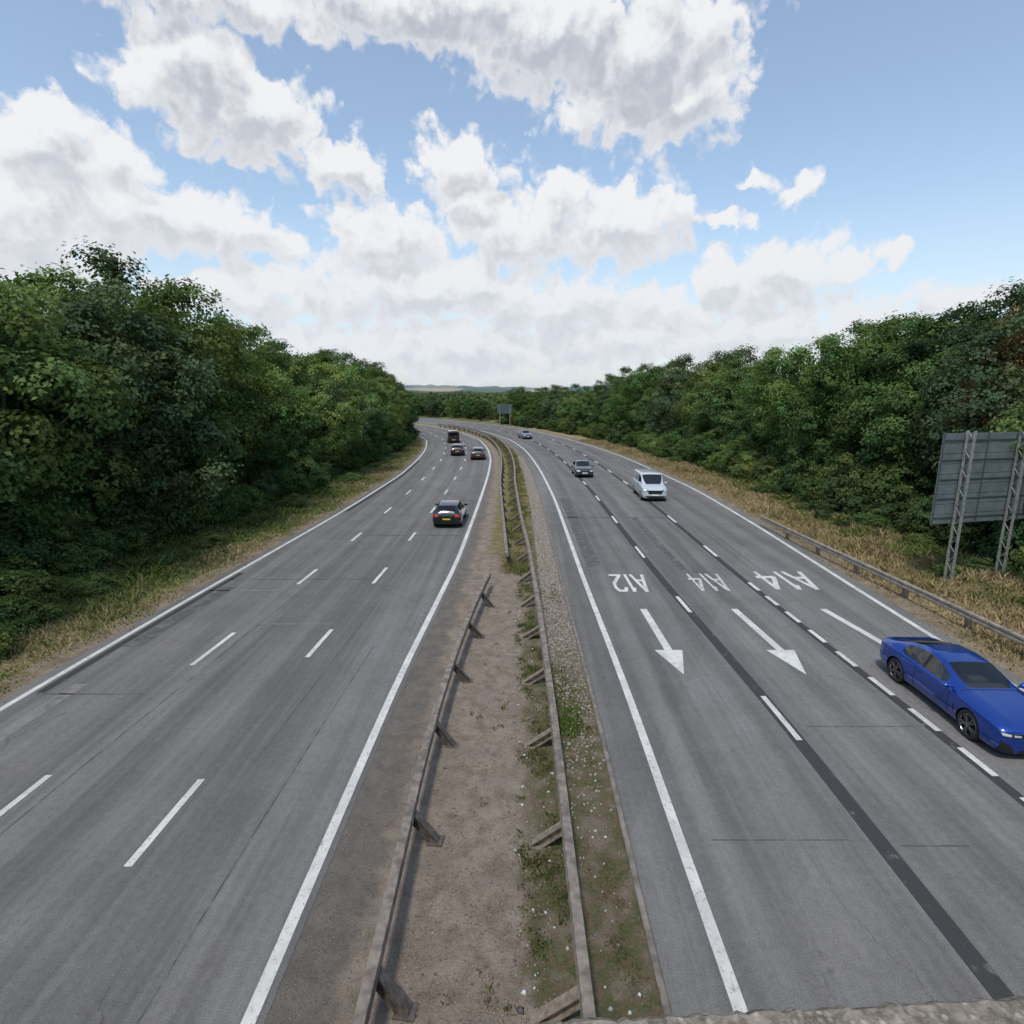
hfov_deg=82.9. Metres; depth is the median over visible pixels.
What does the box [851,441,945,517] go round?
shrub
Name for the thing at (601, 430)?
shrub
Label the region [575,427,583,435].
shrub
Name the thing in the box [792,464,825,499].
shrub
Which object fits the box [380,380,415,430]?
tree
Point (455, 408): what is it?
tree
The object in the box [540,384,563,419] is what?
tree
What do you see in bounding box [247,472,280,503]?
shrub
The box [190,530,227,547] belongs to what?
shrub
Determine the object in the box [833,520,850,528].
shrub
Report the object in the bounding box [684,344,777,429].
tree
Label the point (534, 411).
tree
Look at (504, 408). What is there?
traffic sign
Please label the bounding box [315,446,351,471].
shrub
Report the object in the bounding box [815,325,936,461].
tree
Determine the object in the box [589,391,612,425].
tree
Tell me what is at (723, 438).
shrub
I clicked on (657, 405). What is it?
tree
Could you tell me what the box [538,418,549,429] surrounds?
shrub
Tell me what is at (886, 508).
shrub
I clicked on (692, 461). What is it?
shrub
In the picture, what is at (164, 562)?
shrub
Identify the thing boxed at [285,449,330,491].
shrub
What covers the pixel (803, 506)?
shrub
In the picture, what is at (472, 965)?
gravel
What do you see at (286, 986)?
gravel
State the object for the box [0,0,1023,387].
sky
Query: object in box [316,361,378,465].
tree
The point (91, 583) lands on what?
shrub
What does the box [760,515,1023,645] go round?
crash barrier
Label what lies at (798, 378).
tree
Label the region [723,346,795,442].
tree
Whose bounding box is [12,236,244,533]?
tree
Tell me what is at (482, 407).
tree
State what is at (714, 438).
shrub
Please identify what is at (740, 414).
tree
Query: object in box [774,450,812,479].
shrub
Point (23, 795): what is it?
lane line marking
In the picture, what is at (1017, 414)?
tree
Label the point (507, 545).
crash barrier
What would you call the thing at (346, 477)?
shrub
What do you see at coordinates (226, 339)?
tree
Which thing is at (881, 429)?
tree
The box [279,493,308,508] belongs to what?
shrub
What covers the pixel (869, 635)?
arrow marking
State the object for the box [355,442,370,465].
shrub
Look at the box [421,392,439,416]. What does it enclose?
tree
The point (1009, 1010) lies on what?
bridge
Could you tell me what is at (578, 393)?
tree
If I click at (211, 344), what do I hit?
tree
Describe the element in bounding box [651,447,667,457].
shrub
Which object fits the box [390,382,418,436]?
tree
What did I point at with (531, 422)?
shrub
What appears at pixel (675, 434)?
shrub
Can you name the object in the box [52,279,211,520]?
tree
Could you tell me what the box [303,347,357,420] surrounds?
tree
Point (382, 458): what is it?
shrub
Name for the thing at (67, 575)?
shrub
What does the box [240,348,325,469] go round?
tree
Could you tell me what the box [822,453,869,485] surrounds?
shrub
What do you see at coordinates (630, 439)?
shrub
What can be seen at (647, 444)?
shrub
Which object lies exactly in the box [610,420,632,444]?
shrub
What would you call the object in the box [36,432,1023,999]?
road repair seam
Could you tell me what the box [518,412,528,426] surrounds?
shrub
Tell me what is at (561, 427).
shrub
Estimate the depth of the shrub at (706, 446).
63.62 m
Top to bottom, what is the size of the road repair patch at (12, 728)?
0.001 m
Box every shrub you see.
[0,516,58,595]
[0,554,78,618]
[0,588,68,629]
[0,589,34,639]
[0,622,25,659]
[34,529,107,577]
[43,570,92,595]
[56,510,122,570]
[56,571,124,597]
[94,516,151,554]
[134,555,174,567]
[144,558,172,567]
[146,472,217,537]
[184,461,242,528]
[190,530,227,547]
[215,480,253,516]
[230,483,269,512]
[243,459,289,497]
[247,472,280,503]
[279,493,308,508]
[280,462,313,496]
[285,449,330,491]
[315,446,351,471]
[317,463,334,479]
[319,463,341,475]
[341,450,364,470]
[341,473,358,482]
[346,442,366,467]
[347,472,363,477]
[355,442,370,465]
[356,435,379,463]
[369,463,379,467]
[376,455,387,460]
[380,428,404,451]
[383,431,401,451]
[400,425,414,440]
[406,423,413,439]
[408,425,420,438]
[499,414,510,423]
[510,410,525,425]
[513,416,520,425]
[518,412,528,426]
[521,414,531,426]
[524,416,536,427]
[535,414,546,428]
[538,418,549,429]
[547,415,558,430]
[551,414,564,431]
[555,418,568,432]
[564,418,575,433]
[567,413,581,434]
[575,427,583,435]
[580,427,587,436]
[584,421,603,438]
[585,424,598,438]
[591,416,611,439]
[608,420,625,441]
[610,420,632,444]
[621,434,632,444]
[626,425,643,446]
[632,424,660,443]
[635,426,654,450]
[638,432,665,453]
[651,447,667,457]
[657,435,674,452]
[658,421,684,439]
[661,438,679,457]
[665,415,692,444]
[668,437,690,457]
[668,454,683,461]
[676,438,695,461]
[686,424,704,442]
[686,435,711,463]
[689,429,721,466]
[695,425,729,455]
[701,455,719,469]
[709,424,734,455]
[709,440,747,472]
[716,433,759,472]
[725,450,762,480]
[731,427,765,466]
[732,470,754,478]
[749,454,783,481]
[752,436,783,479]
[752,482,776,492]
[760,468,789,488]
[762,441,805,469]
[774,445,818,495]
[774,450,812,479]
[789,434,865,496]
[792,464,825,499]
[793,467,846,508]
[796,502,809,509]
[798,442,839,479]
[807,497,840,513]
[812,506,831,521]
[815,452,873,514]
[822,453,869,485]
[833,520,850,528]
[842,479,887,521]
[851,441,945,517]
[852,509,897,528]
[858,460,895,509]
[873,483,929,531]
[878,479,943,529]
[894,532,948,549]
[895,494,944,537]
[925,503,991,553]
[927,563,965,576]
[957,557,995,572]
[961,452,1022,557]
[981,500,1023,573]
[1009,545,1023,572]
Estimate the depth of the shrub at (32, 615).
21.06 m
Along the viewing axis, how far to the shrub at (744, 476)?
54.88 m
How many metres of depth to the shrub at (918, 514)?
33.00 m
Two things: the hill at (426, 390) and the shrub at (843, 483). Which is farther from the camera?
the hill at (426, 390)
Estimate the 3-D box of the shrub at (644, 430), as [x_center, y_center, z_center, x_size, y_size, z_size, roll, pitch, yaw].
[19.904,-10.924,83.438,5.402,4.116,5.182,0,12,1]
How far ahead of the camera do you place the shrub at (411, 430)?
96.15 m
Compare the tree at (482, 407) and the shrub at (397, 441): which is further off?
the tree at (482, 407)
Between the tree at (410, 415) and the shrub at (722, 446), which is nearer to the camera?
the shrub at (722, 446)
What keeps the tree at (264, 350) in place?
on the ground at (422, 415)
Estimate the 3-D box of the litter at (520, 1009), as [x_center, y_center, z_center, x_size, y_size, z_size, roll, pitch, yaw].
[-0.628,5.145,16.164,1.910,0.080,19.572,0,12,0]
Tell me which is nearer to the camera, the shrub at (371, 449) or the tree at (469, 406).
the shrub at (371, 449)
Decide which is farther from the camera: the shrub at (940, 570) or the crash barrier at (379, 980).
the shrub at (940, 570)
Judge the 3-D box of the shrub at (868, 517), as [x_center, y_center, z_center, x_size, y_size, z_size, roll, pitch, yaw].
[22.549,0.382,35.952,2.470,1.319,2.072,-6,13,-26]
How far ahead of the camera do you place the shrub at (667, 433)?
77.96 m
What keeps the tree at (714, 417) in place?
on the ground at (422, 415)
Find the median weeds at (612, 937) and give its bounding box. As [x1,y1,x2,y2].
[538,566,651,1017]
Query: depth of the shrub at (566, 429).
112.79 m
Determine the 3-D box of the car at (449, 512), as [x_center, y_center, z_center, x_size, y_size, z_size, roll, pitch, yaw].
[-4.000,-0.115,37.688,2.160,1.467,4.325,0,12,1]
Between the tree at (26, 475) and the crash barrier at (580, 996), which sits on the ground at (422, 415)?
the tree at (26, 475)
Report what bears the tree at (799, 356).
on the ground at (422, 415)
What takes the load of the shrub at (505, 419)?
on the ground at (422, 415)
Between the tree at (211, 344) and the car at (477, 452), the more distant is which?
the car at (477, 452)
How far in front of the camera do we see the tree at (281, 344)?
64.44 m
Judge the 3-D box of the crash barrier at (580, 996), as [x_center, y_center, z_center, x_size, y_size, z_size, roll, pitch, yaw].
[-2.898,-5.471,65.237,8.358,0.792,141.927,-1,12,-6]
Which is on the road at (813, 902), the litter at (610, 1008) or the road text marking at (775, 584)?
the road text marking at (775, 584)
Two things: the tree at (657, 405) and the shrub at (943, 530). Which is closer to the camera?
the shrub at (943, 530)
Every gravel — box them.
[272,523,488,1023]
[387,573,554,1023]
[517,456,630,908]
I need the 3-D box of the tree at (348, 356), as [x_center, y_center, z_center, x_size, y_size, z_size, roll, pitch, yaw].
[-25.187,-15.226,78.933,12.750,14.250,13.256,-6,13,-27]
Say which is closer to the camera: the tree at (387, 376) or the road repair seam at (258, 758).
the road repair seam at (258, 758)
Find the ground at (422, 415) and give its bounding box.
[0,409,1023,681]
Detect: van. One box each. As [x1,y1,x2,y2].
[446,430,459,442]
[632,469,666,499]
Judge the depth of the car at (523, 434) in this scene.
101.17 m
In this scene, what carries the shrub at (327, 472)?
on the ground at (422, 415)
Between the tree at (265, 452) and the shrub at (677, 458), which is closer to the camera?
the tree at (265, 452)
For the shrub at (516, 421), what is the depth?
137.13 m
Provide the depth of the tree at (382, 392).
75.98 m
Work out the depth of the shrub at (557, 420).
117.86 m
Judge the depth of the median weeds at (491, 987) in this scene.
10.94 m
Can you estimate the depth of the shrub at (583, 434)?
106.09 m
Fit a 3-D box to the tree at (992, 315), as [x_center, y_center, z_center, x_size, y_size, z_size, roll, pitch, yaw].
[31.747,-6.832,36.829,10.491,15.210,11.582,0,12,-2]
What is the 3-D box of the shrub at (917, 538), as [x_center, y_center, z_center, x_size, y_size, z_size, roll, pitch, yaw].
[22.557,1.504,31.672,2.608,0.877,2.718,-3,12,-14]
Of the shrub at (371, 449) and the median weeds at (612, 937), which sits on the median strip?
the median weeds at (612, 937)
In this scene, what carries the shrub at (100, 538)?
on the ground at (422, 415)
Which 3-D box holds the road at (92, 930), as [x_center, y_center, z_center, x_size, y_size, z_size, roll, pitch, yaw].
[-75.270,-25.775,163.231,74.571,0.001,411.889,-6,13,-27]
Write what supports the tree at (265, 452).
on the ground at (422, 415)
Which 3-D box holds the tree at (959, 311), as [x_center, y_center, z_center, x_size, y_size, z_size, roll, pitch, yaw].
[30.741,-7.336,40.402,10.152,14.719,11.208,-6,13,-25]
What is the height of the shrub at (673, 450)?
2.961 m
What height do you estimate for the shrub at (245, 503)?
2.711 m
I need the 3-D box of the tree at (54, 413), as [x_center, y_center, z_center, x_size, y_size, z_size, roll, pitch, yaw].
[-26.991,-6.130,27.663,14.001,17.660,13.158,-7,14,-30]
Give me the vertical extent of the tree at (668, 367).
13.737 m
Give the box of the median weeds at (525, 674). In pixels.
[512,565,576,1023]
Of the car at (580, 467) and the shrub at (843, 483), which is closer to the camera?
the shrub at (843, 483)
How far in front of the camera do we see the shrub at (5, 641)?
18.69 m
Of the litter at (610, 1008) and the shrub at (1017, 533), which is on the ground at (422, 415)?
the shrub at (1017, 533)
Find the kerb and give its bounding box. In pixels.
[498,437,671,1013]
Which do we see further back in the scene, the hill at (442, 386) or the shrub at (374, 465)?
the hill at (442, 386)
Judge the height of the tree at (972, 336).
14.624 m
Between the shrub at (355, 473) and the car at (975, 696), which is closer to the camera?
the car at (975, 696)
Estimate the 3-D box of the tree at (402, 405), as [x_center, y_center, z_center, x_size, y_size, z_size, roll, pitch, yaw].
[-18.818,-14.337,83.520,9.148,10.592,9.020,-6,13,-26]
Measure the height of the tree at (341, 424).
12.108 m
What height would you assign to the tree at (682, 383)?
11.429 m
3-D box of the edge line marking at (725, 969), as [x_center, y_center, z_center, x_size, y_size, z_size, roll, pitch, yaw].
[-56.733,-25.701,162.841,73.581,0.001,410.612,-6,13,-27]
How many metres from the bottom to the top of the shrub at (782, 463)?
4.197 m
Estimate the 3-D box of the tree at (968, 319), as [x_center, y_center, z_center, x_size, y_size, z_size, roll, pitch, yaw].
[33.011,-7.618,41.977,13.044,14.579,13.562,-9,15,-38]
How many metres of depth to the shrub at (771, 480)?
49.30 m
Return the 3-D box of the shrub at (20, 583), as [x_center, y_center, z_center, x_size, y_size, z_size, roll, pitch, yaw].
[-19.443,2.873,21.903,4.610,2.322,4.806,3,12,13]
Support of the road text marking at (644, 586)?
on the road at (813, 902)
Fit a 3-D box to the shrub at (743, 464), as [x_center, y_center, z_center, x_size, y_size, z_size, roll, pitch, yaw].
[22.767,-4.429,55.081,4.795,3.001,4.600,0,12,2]
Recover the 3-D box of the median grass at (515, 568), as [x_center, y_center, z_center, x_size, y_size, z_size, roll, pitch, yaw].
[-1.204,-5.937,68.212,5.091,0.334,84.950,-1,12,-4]
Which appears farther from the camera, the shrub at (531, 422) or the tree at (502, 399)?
the tree at (502, 399)
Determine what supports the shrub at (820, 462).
on the ground at (422, 415)
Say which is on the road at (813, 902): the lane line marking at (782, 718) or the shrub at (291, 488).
the lane line marking at (782, 718)
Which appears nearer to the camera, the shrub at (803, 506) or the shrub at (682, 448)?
the shrub at (803, 506)
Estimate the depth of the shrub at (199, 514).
33.39 m
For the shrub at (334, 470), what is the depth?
56.28 m
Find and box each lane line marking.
[0,430,445,815]
[123,430,466,866]
[473,426,801,739]
[490,426,1023,800]
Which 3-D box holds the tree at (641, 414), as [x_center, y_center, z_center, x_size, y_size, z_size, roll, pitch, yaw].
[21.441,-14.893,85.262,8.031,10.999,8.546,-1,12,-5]
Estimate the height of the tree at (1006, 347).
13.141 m
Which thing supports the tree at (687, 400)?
on the ground at (422, 415)
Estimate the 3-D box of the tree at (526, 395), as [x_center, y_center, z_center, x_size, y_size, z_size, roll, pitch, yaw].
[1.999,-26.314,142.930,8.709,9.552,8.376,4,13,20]
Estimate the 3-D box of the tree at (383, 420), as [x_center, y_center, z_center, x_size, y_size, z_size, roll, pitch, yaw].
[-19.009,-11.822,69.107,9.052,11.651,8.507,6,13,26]
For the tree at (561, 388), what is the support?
on the ground at (422, 415)
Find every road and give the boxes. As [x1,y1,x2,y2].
[0,424,491,1023]
[417,418,1023,1015]
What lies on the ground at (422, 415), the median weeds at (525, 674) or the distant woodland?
the distant woodland
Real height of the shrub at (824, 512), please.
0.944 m
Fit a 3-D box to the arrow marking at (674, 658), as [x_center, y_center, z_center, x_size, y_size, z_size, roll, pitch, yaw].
[5.150,4.338,20.047,0.920,0.001,5.350,0,12,0]
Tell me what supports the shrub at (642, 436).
on the ground at (422, 415)
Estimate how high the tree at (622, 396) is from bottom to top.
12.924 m
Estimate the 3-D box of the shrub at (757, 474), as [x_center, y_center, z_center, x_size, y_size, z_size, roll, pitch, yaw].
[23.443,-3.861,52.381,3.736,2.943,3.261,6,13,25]
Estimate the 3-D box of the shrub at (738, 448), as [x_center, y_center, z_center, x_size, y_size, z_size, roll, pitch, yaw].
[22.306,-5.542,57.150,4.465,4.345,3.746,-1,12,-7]
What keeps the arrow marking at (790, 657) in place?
on the road at (813, 902)
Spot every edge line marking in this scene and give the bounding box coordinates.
[0,424,490,1023]
[425,419,1023,1012]
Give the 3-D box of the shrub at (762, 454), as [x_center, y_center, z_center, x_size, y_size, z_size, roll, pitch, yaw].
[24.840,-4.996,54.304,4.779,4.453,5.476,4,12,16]
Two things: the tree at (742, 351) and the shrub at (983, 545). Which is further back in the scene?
the tree at (742, 351)
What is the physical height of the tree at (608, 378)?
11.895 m
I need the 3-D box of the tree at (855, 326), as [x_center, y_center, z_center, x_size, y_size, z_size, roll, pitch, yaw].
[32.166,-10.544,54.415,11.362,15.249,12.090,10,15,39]
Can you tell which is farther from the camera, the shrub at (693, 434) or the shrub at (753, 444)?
the shrub at (693, 434)
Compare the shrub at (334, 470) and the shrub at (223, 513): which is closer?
the shrub at (223, 513)
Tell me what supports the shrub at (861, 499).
on the ground at (422, 415)
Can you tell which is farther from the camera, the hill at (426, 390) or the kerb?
the hill at (426, 390)
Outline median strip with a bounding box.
[264,422,671,1023]
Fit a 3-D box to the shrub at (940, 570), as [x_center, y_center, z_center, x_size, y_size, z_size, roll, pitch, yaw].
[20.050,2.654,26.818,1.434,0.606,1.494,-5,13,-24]
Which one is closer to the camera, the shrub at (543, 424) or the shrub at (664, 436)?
the shrub at (664, 436)
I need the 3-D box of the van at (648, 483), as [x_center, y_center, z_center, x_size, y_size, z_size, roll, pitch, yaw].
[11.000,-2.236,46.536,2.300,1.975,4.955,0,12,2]
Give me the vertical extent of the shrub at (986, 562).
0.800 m
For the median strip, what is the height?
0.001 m
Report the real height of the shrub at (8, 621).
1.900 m
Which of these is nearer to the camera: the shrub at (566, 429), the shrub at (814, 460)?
the shrub at (814, 460)
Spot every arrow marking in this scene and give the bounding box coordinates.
[640,609,683,673]
[731,609,805,673]
[821,609,881,643]
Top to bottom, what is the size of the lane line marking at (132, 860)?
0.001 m
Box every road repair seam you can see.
[0,472,458,1023]
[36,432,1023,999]
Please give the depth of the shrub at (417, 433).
100.88 m
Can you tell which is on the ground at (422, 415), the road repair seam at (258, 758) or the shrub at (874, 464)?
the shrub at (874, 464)
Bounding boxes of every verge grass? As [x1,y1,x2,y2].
[575,438,1023,678]
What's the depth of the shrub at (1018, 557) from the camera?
25.54 m
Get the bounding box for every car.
[433,499,467,525]
[450,444,465,455]
[470,447,485,459]
[518,430,532,438]
[571,459,593,476]
[880,637,1023,753]
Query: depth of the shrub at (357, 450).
62.96 m
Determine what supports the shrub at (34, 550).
on the ground at (422, 415)
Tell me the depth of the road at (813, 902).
12.92 m
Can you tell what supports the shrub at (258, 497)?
on the ground at (422, 415)
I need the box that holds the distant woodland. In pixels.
[407,390,602,418]
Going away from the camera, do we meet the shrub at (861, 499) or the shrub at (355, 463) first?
the shrub at (861, 499)
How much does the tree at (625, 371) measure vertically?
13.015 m
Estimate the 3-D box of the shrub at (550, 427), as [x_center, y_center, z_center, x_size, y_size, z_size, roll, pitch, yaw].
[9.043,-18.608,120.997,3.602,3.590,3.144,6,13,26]
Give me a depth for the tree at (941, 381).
31.82 m
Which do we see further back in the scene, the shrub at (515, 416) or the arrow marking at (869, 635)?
the shrub at (515, 416)
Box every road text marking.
[608,574,648,591]
[686,574,729,590]
[754,572,819,589]
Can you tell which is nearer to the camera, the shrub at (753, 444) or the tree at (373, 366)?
the shrub at (753, 444)
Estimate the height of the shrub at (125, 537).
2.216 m
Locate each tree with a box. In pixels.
[0,258,184,525]
[0,272,146,556]
[0,274,132,549]
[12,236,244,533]
[46,274,301,529]
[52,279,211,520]
[122,296,278,487]
[190,373,284,487]
[210,316,307,480]
[238,361,326,471]
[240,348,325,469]
[258,338,321,460]
[275,350,384,469]
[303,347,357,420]
[314,348,371,394]
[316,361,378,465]
[325,364,392,451]
[351,356,393,382]
[363,376,410,440]
[363,378,403,448]
[371,366,396,382]
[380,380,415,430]
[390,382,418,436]
[410,394,423,415]
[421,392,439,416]
[444,396,461,417]
[460,395,475,418]
[472,399,489,420]
[489,394,511,422]
[504,385,533,423]
[529,392,548,419]
[530,387,554,417]
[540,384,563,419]
[542,385,569,416]
[554,394,581,421]
[565,382,585,415]
[569,386,599,429]
[587,373,624,404]
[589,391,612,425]
[602,388,639,426]
[605,361,671,431]
[607,366,634,432]
[628,374,678,436]
[630,359,693,423]
[643,353,702,436]
[670,360,739,437]
[670,371,703,406]
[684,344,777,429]
[685,355,762,455]
[692,354,737,380]
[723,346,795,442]
[726,374,799,448]
[728,333,867,461]
[763,363,817,426]
[776,310,951,472]
[801,315,893,451]
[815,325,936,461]
[846,308,992,490]
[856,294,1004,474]
[882,302,996,419]
[895,276,1023,524]
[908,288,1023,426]
[916,316,1023,429]
[939,299,1023,528]
[983,383,1023,491]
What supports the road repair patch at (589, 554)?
on the road at (813, 902)
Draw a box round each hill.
[402,384,610,389]
[405,388,610,392]
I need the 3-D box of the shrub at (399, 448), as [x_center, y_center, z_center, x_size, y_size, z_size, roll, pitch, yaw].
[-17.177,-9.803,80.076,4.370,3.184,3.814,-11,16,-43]
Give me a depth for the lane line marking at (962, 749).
16.51 m
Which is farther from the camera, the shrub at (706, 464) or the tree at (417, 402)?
the tree at (417, 402)
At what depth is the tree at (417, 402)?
191.19 m
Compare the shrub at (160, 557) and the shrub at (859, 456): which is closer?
the shrub at (160, 557)
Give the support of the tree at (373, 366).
on the ground at (422, 415)
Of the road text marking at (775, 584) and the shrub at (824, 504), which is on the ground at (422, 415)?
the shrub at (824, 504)
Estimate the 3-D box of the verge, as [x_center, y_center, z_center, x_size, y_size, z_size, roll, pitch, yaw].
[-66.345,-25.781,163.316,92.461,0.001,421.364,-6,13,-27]
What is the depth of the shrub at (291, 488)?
46.14 m
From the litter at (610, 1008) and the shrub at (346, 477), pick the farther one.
the shrub at (346, 477)
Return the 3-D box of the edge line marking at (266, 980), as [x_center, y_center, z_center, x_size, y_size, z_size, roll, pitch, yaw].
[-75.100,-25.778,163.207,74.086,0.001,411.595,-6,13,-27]
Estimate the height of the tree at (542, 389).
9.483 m
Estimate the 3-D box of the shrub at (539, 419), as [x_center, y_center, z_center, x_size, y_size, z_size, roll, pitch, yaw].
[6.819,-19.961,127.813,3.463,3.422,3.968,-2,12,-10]
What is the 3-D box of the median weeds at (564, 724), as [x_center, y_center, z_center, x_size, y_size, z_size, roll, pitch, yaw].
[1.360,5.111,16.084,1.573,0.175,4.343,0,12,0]
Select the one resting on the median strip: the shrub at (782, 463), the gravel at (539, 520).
the gravel at (539, 520)
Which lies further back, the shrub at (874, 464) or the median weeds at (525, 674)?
the shrub at (874, 464)
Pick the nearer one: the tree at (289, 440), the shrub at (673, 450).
the tree at (289, 440)
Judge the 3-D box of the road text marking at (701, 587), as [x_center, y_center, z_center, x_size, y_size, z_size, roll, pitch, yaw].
[8.767,3.116,25.841,1.606,0.004,2.394,0,12,0]
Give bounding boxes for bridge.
[489,995,1023,1023]
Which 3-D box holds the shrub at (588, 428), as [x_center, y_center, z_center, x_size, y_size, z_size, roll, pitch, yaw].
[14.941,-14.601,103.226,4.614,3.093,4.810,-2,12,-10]
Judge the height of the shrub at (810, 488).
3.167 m
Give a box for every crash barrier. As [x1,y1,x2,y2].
[352,573,495,1023]
[438,424,514,565]
[447,424,595,1023]
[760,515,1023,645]
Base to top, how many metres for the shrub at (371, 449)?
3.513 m
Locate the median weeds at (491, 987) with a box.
[419,608,516,1015]
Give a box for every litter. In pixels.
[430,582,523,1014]
[515,578,644,1022]
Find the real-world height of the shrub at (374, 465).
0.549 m
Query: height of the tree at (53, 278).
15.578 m
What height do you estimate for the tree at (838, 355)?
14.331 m
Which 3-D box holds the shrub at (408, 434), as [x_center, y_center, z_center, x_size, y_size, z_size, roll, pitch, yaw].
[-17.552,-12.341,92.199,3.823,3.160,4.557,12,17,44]
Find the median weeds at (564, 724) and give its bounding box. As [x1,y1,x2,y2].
[534,663,590,744]
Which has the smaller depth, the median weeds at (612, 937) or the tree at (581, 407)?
the median weeds at (612, 937)
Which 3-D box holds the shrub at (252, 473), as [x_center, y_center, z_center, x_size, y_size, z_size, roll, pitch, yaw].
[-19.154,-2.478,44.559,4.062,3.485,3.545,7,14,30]
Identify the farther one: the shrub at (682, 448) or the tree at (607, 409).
the tree at (607, 409)
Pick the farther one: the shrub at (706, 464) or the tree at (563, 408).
the tree at (563, 408)
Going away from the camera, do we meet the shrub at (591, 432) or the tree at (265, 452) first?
the tree at (265, 452)
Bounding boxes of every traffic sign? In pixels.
[497,404,511,418]
[930,430,1023,580]
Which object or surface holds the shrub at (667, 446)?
on the ground at (422, 415)
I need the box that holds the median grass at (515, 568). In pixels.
[480,435,535,575]
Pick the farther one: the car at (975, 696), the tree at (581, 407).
the tree at (581, 407)
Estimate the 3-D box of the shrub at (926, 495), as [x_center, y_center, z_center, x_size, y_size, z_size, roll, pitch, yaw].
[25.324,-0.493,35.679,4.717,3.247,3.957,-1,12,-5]
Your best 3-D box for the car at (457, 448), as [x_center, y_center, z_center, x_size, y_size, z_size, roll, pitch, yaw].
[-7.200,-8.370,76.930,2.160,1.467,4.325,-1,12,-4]
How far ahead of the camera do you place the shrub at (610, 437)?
92.22 m
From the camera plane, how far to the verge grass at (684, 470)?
28.84 m
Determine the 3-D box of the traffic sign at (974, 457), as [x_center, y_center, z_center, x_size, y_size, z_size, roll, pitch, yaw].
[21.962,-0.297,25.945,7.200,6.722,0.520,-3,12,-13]
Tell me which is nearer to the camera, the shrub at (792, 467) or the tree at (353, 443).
the shrub at (792, 467)
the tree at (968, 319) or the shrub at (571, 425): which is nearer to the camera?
the tree at (968, 319)
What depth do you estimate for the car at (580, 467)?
56.98 m
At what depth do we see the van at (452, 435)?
93.11 m
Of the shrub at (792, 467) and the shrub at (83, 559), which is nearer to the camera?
the shrub at (83, 559)
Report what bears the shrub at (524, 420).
on the ground at (422, 415)
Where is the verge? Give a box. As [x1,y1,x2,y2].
[0,417,1023,699]
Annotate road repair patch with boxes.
[0,590,286,741]
[31,498,969,846]
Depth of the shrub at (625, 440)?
87.58 m
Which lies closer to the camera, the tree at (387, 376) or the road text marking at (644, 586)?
the road text marking at (644, 586)
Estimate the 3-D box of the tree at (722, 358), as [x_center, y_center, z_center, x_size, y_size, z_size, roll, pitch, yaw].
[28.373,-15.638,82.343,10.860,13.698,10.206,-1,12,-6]

